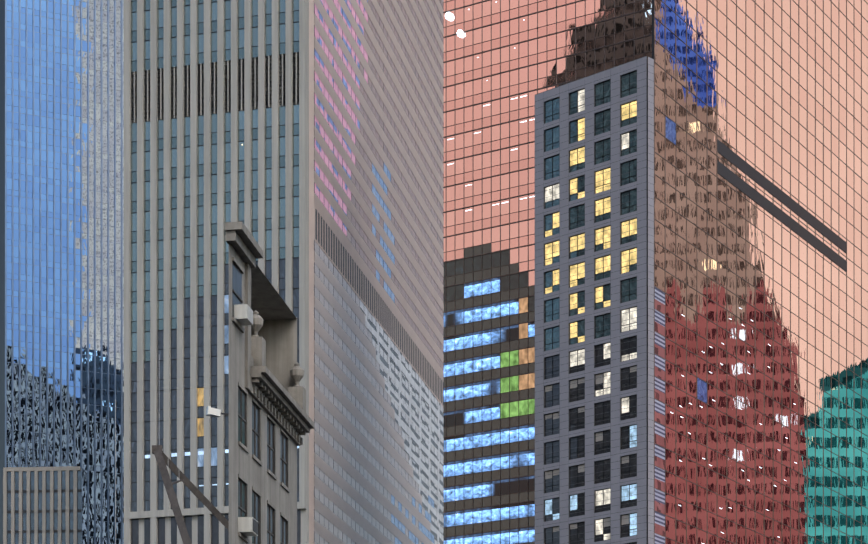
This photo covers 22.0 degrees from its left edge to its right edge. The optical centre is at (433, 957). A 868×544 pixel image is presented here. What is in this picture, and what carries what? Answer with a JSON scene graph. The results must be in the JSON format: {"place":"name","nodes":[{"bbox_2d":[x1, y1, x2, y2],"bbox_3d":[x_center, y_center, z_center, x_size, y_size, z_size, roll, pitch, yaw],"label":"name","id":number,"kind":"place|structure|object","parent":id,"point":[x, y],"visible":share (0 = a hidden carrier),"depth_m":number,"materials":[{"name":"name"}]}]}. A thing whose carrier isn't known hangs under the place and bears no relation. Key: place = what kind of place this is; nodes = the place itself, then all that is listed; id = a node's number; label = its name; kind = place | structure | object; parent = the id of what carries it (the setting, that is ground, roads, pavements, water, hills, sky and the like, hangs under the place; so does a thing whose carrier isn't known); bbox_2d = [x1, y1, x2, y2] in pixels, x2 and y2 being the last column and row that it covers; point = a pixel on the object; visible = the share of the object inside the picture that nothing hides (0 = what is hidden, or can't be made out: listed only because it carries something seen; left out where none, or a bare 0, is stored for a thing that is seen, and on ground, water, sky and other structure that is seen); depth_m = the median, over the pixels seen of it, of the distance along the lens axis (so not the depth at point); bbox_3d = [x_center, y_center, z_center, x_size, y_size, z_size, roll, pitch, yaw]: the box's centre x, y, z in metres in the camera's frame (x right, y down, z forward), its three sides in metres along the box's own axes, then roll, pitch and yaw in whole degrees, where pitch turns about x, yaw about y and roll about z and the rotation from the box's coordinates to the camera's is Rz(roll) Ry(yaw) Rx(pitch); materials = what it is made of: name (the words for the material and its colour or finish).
{"place":"outdoors","nodes":[
{"label":"outdoors","id":0,"kind":"place"},
{"bbox_2d":[3,466,81,543],"bbox_3d":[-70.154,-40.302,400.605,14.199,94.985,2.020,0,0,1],"label":"building","id":1,"kind":"structure","parent":0,"point":[42,505],"depth_m":400.18,"materials":[{"name":"grey concrete"}]},
{"bbox_2d":[0,0,123,543],"bbox_3d":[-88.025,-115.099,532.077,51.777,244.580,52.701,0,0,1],"label":"tower","id":2,"kind":"structure","parent":0,"point":[33,159],"depth_m":511.88,"materials":[{"name":"blue glass"}]},
{"bbox_2d":[115,400,228,543],"bbox_3d":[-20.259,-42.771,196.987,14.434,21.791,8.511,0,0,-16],"label":"crane boom","id":3,"kind":"object","parent":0,"point":[163,460],"visible":0.88,"depth_m":198.70,"materials":[{"name":"metal"}]},
{"bbox_2d":[124,0,308,543],"bbox_3d":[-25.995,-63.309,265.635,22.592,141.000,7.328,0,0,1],"label":"tower","id":4,"kind":"structure","parent":0,"point":[194,181],"depth_m":265.79,"materials":[{"name":"grey concrete"}]},
{"bbox_2d":[206,222,314,543],"bbox_3d":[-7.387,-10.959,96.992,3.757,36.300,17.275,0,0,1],"label":"building","id":5,"kind":"structure","parent":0,"point":[271,422],"depth_m":94.04,"materials":[{"name":"stone"}]},
{"bbox_2d":[309,0,443,543],"bbox_3d":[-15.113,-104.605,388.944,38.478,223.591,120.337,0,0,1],"label":"tower","id":6,"kind":"structure","parent":0,"point":[348,269],"depth_m":370.43,"materials":[{"name":"grey metal"}]},
{"bbox_2d":[443,0,651,543],"bbox_3d":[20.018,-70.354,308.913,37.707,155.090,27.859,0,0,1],"label":"tower","id":7,"kind":"structure","parent":0,"point":[524,52],"depth_m":311.47,"materials":[{"name":"pink glass"}]},
{"bbox_2d":[535,56,653,543],"bbox_3d":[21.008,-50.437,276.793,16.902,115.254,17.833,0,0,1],"label":"tower","id":8,"kind":"structure","parent":0,"point":[590,309],"depth_m":273.39,"materials":[{"name":"grey concrete"}]},
{"bbox_2d":[652,0,867,543],"bbox_3d":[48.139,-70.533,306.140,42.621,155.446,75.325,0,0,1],"label":"tower","id":9,"kind":"structure","parent":0,"point":[794,470],"depth_m":298.14,"materials":[{"name":"pink glass"}]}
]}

